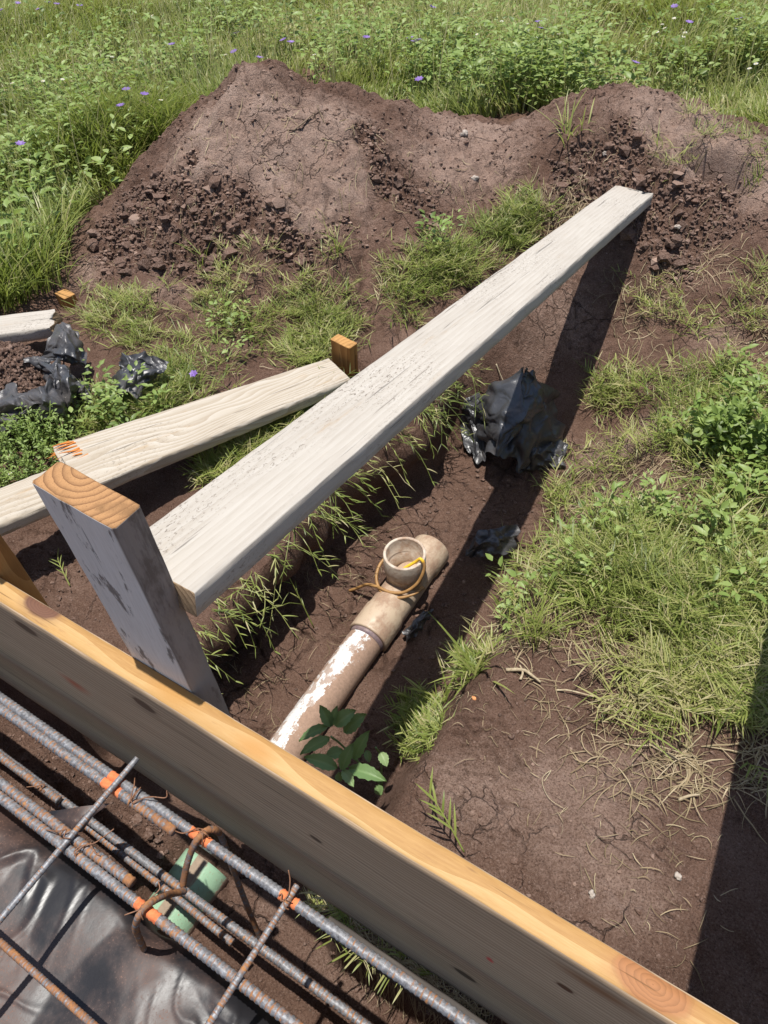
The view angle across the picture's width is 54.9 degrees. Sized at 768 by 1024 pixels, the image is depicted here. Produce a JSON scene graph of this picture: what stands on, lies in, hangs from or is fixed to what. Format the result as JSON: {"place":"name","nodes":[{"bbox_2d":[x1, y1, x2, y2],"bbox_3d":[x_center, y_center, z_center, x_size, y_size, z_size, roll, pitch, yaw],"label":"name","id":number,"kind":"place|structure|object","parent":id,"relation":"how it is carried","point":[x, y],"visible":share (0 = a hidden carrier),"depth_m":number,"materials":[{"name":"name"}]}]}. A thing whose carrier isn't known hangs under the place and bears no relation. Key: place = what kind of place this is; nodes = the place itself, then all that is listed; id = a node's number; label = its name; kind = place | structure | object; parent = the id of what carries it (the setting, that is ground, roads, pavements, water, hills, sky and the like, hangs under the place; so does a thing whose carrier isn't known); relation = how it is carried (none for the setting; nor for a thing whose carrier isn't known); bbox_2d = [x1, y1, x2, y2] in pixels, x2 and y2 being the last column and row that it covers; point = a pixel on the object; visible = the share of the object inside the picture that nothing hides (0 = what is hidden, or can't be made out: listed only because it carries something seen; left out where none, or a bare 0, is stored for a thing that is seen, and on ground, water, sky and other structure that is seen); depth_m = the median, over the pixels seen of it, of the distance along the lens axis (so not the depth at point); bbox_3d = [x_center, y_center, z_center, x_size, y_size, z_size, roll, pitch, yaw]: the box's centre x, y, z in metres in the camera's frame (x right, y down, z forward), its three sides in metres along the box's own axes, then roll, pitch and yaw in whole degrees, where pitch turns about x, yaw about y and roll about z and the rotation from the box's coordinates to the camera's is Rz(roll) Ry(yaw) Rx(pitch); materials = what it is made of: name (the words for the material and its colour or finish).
{"place":"outdoors","nodes":[
{"label":"outdoors","id":0,"kind":"place"},
{"bbox_2d":[0,0,767,1023],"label":"ground","id":1,"kind":"structure","parent":0,"point":[556,334],"depth_m":2.49,"materials":[{"name":"soil"}]},
{"bbox_2d":[15,140,26,172],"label":"violet flower","id":2,"kind":"object","parent":1,"relation":"on","point":[19,143],"visible":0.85,"depth_m":3.56,"materials":[{"name":"purple plant"}]},
{"bbox_2d":[0,309,62,343],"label":"short plank","id":3,"kind":"object","parent":1,"relation":"on","point":[27,327],"visible":0.91,"depth_m":2.79,"materials":[{"name":"white wood"}]},
{"bbox_2d":[0,401,75,486],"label":"bushy weed","id":4,"kind":"object","parent":1,"relation":"on","point":[36,435],"visible":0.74,"depth_m":2.38,"materials":[{"name":"green plant"}]},
{"bbox_2d":[0,322,94,433],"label":"torn plastic","id":5,"kind":"object","parent":1,"relation":"on","point":[31,378],"visible":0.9,"depth_m":2.55,"materials":[{"name":"plastic"}]},
{"bbox_2d":[49,548,70,585],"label":"grass sprig","id":6,"kind":"object","parent":1,"relation":"on","point":[61,568],"depth_m":2.10,"materials":[{"name":"green plant"}]},
{"bbox_2d":[55,289,77,309],"bbox_3d":[-1.313,-0.837,3.137,0.088,0.200,0.053,31,57,28],"label":"wooden stake","id":7,"kind":"object","parent":1,"relation":"on","point":[64,295],"visible":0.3,"depth_m":3.06,"materials":[{"name":"brown wood"}]},
{"bbox_2d":[116,103,133,145],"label":"violet flower","id":8,"kind":"object","parent":1,"relation":"on","point":[120,104],"visible":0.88,"depth_m":3.83,"materials":[{"name":"purple plant"}]},
{"bbox_2d":[20,777,234,946],"bbox_3d":[-0.605,0.769,1.680,0.690,0.019,0.019,24,54,23],"label":"rebar","id":9,"kind":"object","parent":1,"relation":"on","point":[206,921],"visible":0.62,"depth_m":1.62,"materials":[{"name":"metal"}]},
{"bbox_2d":[0,803,280,1023],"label":"plastic sheet","id":10,"kind":"object","parent":1,"relation":"on","point":[66,926],"visible":0.74,"depth_m":1.35,"materials":[{"name":"black plastic"}]},
{"bbox_2d":[0,936,98,1023],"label":"rebar","id":11,"kind":"object","parent":10,"relation":"on","point":[63,998],"visible":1,"depth_m":1.18,"materials":[{"name":"metal"}]},
{"bbox_2d":[132,825,261,951],"bbox_3d":[-0.354,0.793,1.434,0.237,0.510,0.066,-36,55,-25],"label":"stirrup","id":12,"kind":"object","parent":10,"relation":"on","point":[154,900],"visible":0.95,"depth_m":1.31,"materials":[{"name":"metal"}]},
{"bbox_2d":[124,881,159,919],"bbox_3d":[-0.396,0.647,1.230,0.027,0.018,0.069,23,53,22],"label":"tie wire","id":13,"kind":"object","parent":12,"relation":"attached to","point":[141,908],"visible":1,"depth_m":1.22,"materials":[{"name":"metal"}]},
{"bbox_2d":[0,790,304,1023],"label":"rebar","id":14,"kind":"object","parent":12,"relation":"attached to","point":[246,987],"visible":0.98,"depth_m":1.22,"materials":[{"name":"metal"}]},
{"bbox_2d":[46,828,70,838],"bbox_3d":[-0.576,0.568,1.315,0.058,0.015,0.015,16,51,17],"label":"tie wire","id":15,"kind":"object","parent":14,"relation":"attached to","point":[63,830],"visible":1,"depth_m":1.31,"materials":[{"name":"brown metal"}]},
{"bbox_2d":[0,776,136,887],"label":"rebar","id":16,"kind":"object","parent":14,"relation":"on","point":[102,860],"visible":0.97,"depth_m":1.33,"materials":[{"name":"metal"}]},
{"bbox_2d":[74,828,113,862],"bbox_3d":[-0.506,0.590,1.298,0.077,0.024,0.031,-20,50,-14],"label":"tie wire","id":17,"kind":"object","parent":14,"relation":"attached to","point":[91,846],"visible":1,"depth_m":1.30,"materials":[{"name":"brown metal"}]},
{"bbox_2d":[0,691,479,1023],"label":"rebar","id":18,"kind":"object","parent":12,"relation":"attached to","point":[427,996],"visible":0.98,"depth_m":1.25,"materials":[{"name":"metal"}]},
{"bbox_2d":[0,756,138,924],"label":"rebar","id":19,"kind":"object","parent":18,"relation":"on","point":[38,874],"visible":1,"depth_m":1.30,"materials":[{"name":"metal"}]},
{"bbox_2d":[0,703,177,835],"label":"rebar","id":20,"kind":"object","parent":18,"relation":"attached to","point":[102,781],"visible":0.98,"depth_m":1.40,"materials":[{"name":"metal"}]},
{"bbox_2d":[128,778,167,804],"bbox_3d":[-0.429,0.511,1.358,0.078,0.031,0.048,2,48,5],"label":"tie wire","id":21,"kind":"object","parent":20,"relation":"attached to","point":[132,797],"visible":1,"depth_m":1.35,"materials":[{"name":"brown metal"}]},
{"bbox_2d":[175,828,208,847],"bbox_3d":[-0.344,0.567,1.314,0.077,0.035,0.027,23,53,22],"label":"tie wire","id":22,"kind":"object","parent":20,"relation":"attached to","point":[202,832],"visible":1,"depth_m":1.30,"materials":[{"name":"metal"}]},
{"bbox_2d":[205,883,299,1023],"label":"rebar","id":23,"kind":"object","parent":18,"relation":"on","point":[239,976],"visible":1,"depth_m":1.17,"materials":[{"name":"metal"}]},
{"bbox_2d":[279,870,291,909],"bbox_3d":[-0.165,0.626,1.224,0.024,0.032,0.054,-7,48,-2],"label":"tie wire","id":24,"kind":"object","parent":18,"relation":"attached to","point":[281,894],"visible":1,"depth_m":1.22,"materials":[{"name":"metal"}]},
{"bbox_2d":[0,358,349,535],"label":"broken plank","id":25,"kind":"object","parent":1,"relation":"on","point":[116,456],"visible":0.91,"depth_m":2.28,"materials":[{"name":"beige wood"}]},
{"bbox_2d":[0,749,370,1023],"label":"rebar","id":26,"kind":"object","parent":1,"relation":"on","point":[306,981],"visible":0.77,"depth_m":1.54,"materials":[{"name":"metal"}]},
{"bbox_2d":[0,751,61,803],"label":"rebar","id":27,"kind":"object","parent":26,"relation":"on","point":[27,777],"visible":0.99,"depth_m":1.75,"materials":[{"name":"metal"}]},
{"bbox_2d":[26,783,44,791],"bbox_3d":[-0.807,0.639,1.723,0.044,0.013,0.017,6,49,10],"label":"tie wire","id":28,"kind":"object","parent":27,"relation":"attached to","point":[37,786],"visible":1,"depth_m":1.72,"materials":[{"name":"metal"}]},
{"bbox_2d":[149,848,228,934],"bbox_3d":[-0.504,0.955,1.741,0.133,0.133,0.272,23,53,22],"label":"green pipe","id":29,"kind":"object","parent":1,"relation":"on","point":[207,881],"visible":0.34,"depth_m":1.74,"materials":[{"name":"plastic"}]},
{"bbox_2d":[176,239,208,269],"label":"grass tuft","id":30,"kind":"object","parent":1,"relation":"on","point":[195,254],"visible":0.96,"depth_m":3.04,"materials":[{"name":"green plant"}]},
{"bbox_2d":[189,370,203,385],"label":"violet flower","id":31,"kind":"object","parent":1,"relation":"on","point":[193,373],"visible":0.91,"depth_m":2.65,"materials":[{"name":"purple plant"}]},
{"bbox_2d":[283,578,314,627],"bbox_3d":[-0.287,0.231,2.269,0.048,0.277,0.169,-28,52,-20],"label":"grass sprig","id":32,"kind":"object","parent":1,"relation":"on","point":[300,600],"depth_m":2.28,"materials":[{"name":"green plant"}]},
{"bbox_2d":[292,114,311,131],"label":"twig","id":33,"kind":"object","parent":1,"relation":"on","point":[299,125],"visible":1,"depth_m":3.08,"materials":[{"name":"beige wood"}]},
{"bbox_2d":[199,534,448,859],"bbox_3d":[-0.141,0.467,2.158,0.136,0.228,1.154,23,53,22],"label":"sewer tee","id":34,"kind":"object","parent":1,"relation":"on","point":[377,623],"visible":0.69,"depth_m":2.24,"materials":[{"name":"white plastic"}]},
{"bbox_2d":[349,557,425,598],"bbox_3d":[0.009,0.212,2.341,0.212,0.209,0.177,-21,50,-15],"label":"cable","id":35,"kind":"object","parent":34,"relation":"attached to","point":[381,589],"visible":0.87,"depth_m":2.31,"materials":[{"name":"yellow plastic"}]},
{"bbox_2d":[316,217,354,257],"bbox_3d":[-0.183,-1.082,2.914,0.165,0.160,0.226,-18,49,-12],"label":"grass tuft","id":36,"kind":"object","parent":1,"relation":"on","point":[337,250],"visible":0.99,"depth_m":2.93,"materials":[{"name":"green plant"}]},
{"bbox_2d":[299,705,388,794],"bbox_3d":[-0.071,0.640,1.866,0.236,0.307,0.181,23,53,22],"label":"broadleaf weed","id":37,"kind":"object","parent":1,"relation":"on","point":[349,721],"visible":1,"depth_m":1.79,"materials":[{"name":"green plant"}]},
{"bbox_2d":[331,334,357,376],"bbox_3d":[-0.140,-0.506,2.713,0.116,0.299,0.048,32,57,28],"label":"wooden stake","id":38,"kind":"object","parent":1,"relation":"on","point":[344,355],"visible":0.42,"depth_m":2.62,"materials":[{"name":"brown wood"}]},
{"bbox_2d":[363,35,369,67],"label":"violet flower","id":39,"kind":"object","parent":1,"relation":"on","point":[366,36],"visible":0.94,"depth_m":4.40,"materials":[{"name":"purple plant"}]},
{"bbox_2d":[0,578,738,1023],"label":"form board","id":40,"kind":"object","parent":1,"relation":"on","point":[494,946],"visible":0.99,"depth_m":1.13,"materials":[{"name":"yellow wood"}]},
{"bbox_2d":[0,535,48,606],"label":"bracing post","id":41,"kind":"object","parent":40,"relation":"attached to","point":[13,572],"visible":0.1,"depth_m":1.32,"materials":[{"name":"brown wood"}]},
{"bbox_2d":[32,462,230,716],"bbox_3d":[-0.327,0.326,1.258,0.137,1.052,0.045,23,53,22],"label":"bracing post","id":42,"kind":"object","parent":40,"relation":"attached to","point":[106,532],"visible":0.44,"depth_m":0.94,"materials":[{"name":"grey wood"}]},
{"bbox_2d":[150,186,653,616],"bbox_3d":[0.361,-0.615,2.048,0.166,0.701,2.799,20,52,21],"label":"brace plank","id":43,"kind":"object","parent":42,"relation":"attached to","point":[218,536],"visible":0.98,"depth_m":1.35,"materials":[{"name":"beige wood"}]},
{"bbox_2d":[0,0,767,631],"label":"leafy weeds","id":44,"kind":"object","parent":1,"relation":"on","point":[454,56],"visible":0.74,"depth_m":4.09,"materials":[{"name":"green plant"}]},
{"bbox_2d":[0,58,767,1023],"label":"soil clods","id":45,"kind":"object","parent":1,"relation":"on","point":[560,184],"visible":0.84,"depth_m":3.04,"materials":[{"name":"brown soil"}]},
{"bbox_2d":[31,84,767,1003],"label":"creeping grass","id":46,"kind":"structure","parent":1,"relation":"on","point":[643,562],"depth_m":2.19,"materials":[{"name":"green plant"}]},
{"bbox_2d":[112,351,168,398],"bbox_3d":[-0.888,-0.491,2.610,0.197,0.101,0.198,23,53,22],"label":"plastic bag","id":47,"kind":"object","parent":46,"relation":"on","point":[155,365],"visible":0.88,"depth_m":2.59,"materials":[{"name":"black plastic"}]},
{"bbox_2d":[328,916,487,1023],"bbox_3d":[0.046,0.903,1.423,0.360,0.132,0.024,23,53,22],"label":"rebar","id":48,"kind":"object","parent":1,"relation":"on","point":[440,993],"visible":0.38,"depth_m":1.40,"materials":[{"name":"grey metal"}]},
{"bbox_2d":[65,84,767,1023],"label":"dry straw","id":49,"kind":"object","parent":1,"relation":"on","point":[463,1000],"visible":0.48,"depth_m":1.83,"materials":[{"name":"beige plant"}]},
{"bbox_2d":[400,609,433,642],"bbox_3d":[0.113,0.348,2.304,0.134,0.072,0.041,-32,54,-23],"label":"plastic scrap","id":50,"kind":"object","parent":1,"relation":"on","point":[414,627],"visible":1,"depth_m":2.29,"materials":[{"name":"black plastic"}]},
{"bbox_2d":[415,76,423,103],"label":"violet flower","id":51,"kind":"object","parent":1,"relation":"on","point":[418,78],"visible":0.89,"depth_m":3.88,"materials":[{"name":"purple plant"}]},
{"bbox_2d":[418,768,464,852],"bbox_3d":[0.125,0.649,1.593,0.065,0.101,0.159,-27,52,-20],"label":"grass sprig","id":52,"kind":"object","parent":1,"relation":"on","point":[434,799],"depth_m":1.58,"materials":[{"name":"green plant"}]},
{"bbox_2d":[402,615,514,711],"bbox_3d":[0.195,0.426,2.029,0.322,0.348,0.286,5,49,8],"label":"broad grass tuft","id":53,"kind":"object","parent":1,"relation":"on","point":[476,669],"visible":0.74,"depth_m":2.01,"materials":[{"name":"green plant"}]},
{"bbox_2d":[460,130,467,136],"bbox_3d":[0.374,-1.760,3.444,0.039,0.032,0.042,23,53,22],"label":"stone","id":54,"kind":"object","parent":1,"relation":"on","point":[464,133],"visible":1,"depth_m":3.44,"materials":[{"name":"white stone"}]},
{"bbox_2d":[471,175,478,180],"bbox_3d":[0.407,-1.487,3.295,0.039,0.024,0.032,-9,48,-4],"label":"stone","id":55,"kind":"object","parent":1,"relation":"on","point":[474,178],"visible":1,"depth_m":3.29,"materials":[{"name":"white stone"}]},
{"bbox_2d":[465,525,519,557],"bbox_3d":[0.377,0.108,2.464,0.212,0.110,0.104,-20,50,-13],"label":"plastic scrap","id":56,"kind":"object","parent":1,"relation":"on","point":[501,540],"visible":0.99,"depth_m":2.45,"materials":[{"name":"black plastic"}]},
{"bbox_2d":[460,367,567,472],"bbox_3d":[0.490,-0.394,2.731,0.399,0.365,0.423,-11,48,-6],"label":"plastic bag","id":57,"kind":"object","parent":1,"relation":"on","point":[524,426],"visible":0.92,"depth_m":2.67,"materials":[{"name":"black plastic"}]},
{"bbox_2d":[506,668,540,682],"bbox_3d":[0.360,0.414,1.903,0.095,0.027,0.020,17,51,19],"label":"root","id":58,"kind":"object","parent":1,"relation":"on","point":[521,670],"visible":1,"depth_m":1.90,"materials":[{"name":"beige plant"}]},
{"bbox_2d":[498,575,576,649],"bbox_3d":[0.415,0.291,1.983,0.229,0.221,0.271,4,48,7],"label":"grass tuft","id":59,"kind":"object","parent":1,"relation":"on","point":[538,619],"visible":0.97,"depth_m":1.98,"materials":[{"name":"green plant"}]},
{"bbox_2d":[542,770,565,809],"bbox_3d":[0.382,0.636,1.688,0.034,0.027,0.103,-8,48,-4],"label":"root thread","id":60,"kind":"object","parent":1,"relation":"on","point":[543,786],"visible":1,"depth_m":1.71},
{"bbox_2d":[524,88,594,147],"bbox_3d":[0.797,-1.694,3.191,0.304,0.204,0.397,-10,48,-5],"label":"grass tuft","id":61,"kind":"object","parent":1,"relation":"on","point":[568,125],"visible":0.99,"depth_m":3.21,"materials":[{"name":"green plant"}]},
{"bbox_2d":[556,689,616,702],"bbox_3d":[0.504,0.459,1.848,0.147,0.019,0.006,11,50,14],"label":"root","id":62,"kind":"object","parent":1,"relation":"on","point":[580,693],"visible":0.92,"depth_m":1.85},
{"bbox_2d":[588,889,594,898],"bbox_3d":[0.423,0.778,1.505,0.015,0.013,0.018,23,53,22],"label":"stone","id":63,"kind":"object","parent":1,"relation":"on","point":[591,893],"visible":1,"depth_m":1.50,"materials":[{"name":"white stone"}]},
{"bbox_2d":[572,590,677,670],"bbox_3d":[0.618,0.318,1.935,0.227,0.091,0.228,-13,48,-8],"label":"grass tuft","id":64,"kind":"object","parent":1,"relation":"on","point":[619,640],"visible":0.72,"depth_m":1.95,"materials":[{"name":"green plant"}]},
{"bbox_2d":[624,743,677,751],"bbox_3d":[0.627,0.553,1.734,0.124,0.019,0.011,6,49,9],"label":"root","id":65,"kind":"object","parent":1,"relation":"on","point":[647,745],"visible":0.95,"depth_m":1.73,"materials":[{"name":"beige plant"}]},
{"bbox_2d":[648,118,662,146],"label":"grass tuft","id":66,"kind":"object","parent":1,"relation":"on","point":[659,137],"visible":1,"depth_m":3.08,"materials":[{"name":"green plant"}]},
{"bbox_2d":[648,743,677,759],"bbox_3d":[0.646,0.556,1.716,0.072,0.023,0.008,34,58,29],"label":"root","id":67,"kind":"object","parent":1,"relation":"on","point":[673,757],"visible":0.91,"depth_m":1.71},
{"bbox_2d":[656,756,691,779],"bbox_3d":[0.662,0.580,1.693,0.109,0.015,0.011,-25,51,-18],"label":"root","id":68,"kind":"object","parent":1,"relation":"on","point":[670,765],"visible":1,"depth_m":1.69,"materials":[{"name":"beige plant"}]},
{"bbox_2d":[674,872,681,880],"bbox_3d":[0.607,0.751,1.526,0.017,0.013,0.018,23,53,22],"label":"stone","id":69,"kind":"object","parent":1,"relation":"on","point":[677,875],"visible":1,"depth_m":1.52,"materials":[{"name":"white stone"}]},
{"bbox_2d":[678,794,699,801],"bbox_3d":[0.673,0.630,1.633,0.046,0.021,0.009,-5,48,-1],"label":"root","id":70,"kind":"object","parent":1,"relation":"on","point":[685,797],"visible":1,"depth_m":1.63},
{"bbox_2d":[686,373,767,469],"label":"bushy weed","id":71,"kind":"object","parent":1,"relation":"on","point":[721,424],"visible":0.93,"depth_m":2.28,"materials":[{"name":"green plant"}]},
{"bbox_2d":[728,157,767,191],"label":"grass tuft","id":72,"kind":"object","parent":1,"relation":"on","point":[755,175],"visible":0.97,"depth_m":3.04,"materials":[{"name":"green plant"}]},
{"bbox_2d":[0,0,767,314],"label":"meadow grass","id":73,"kind":"structure","parent":0,"point":[209,78],"depth_m":4.38,"materials":[{"name":"green plant"}]}
]}

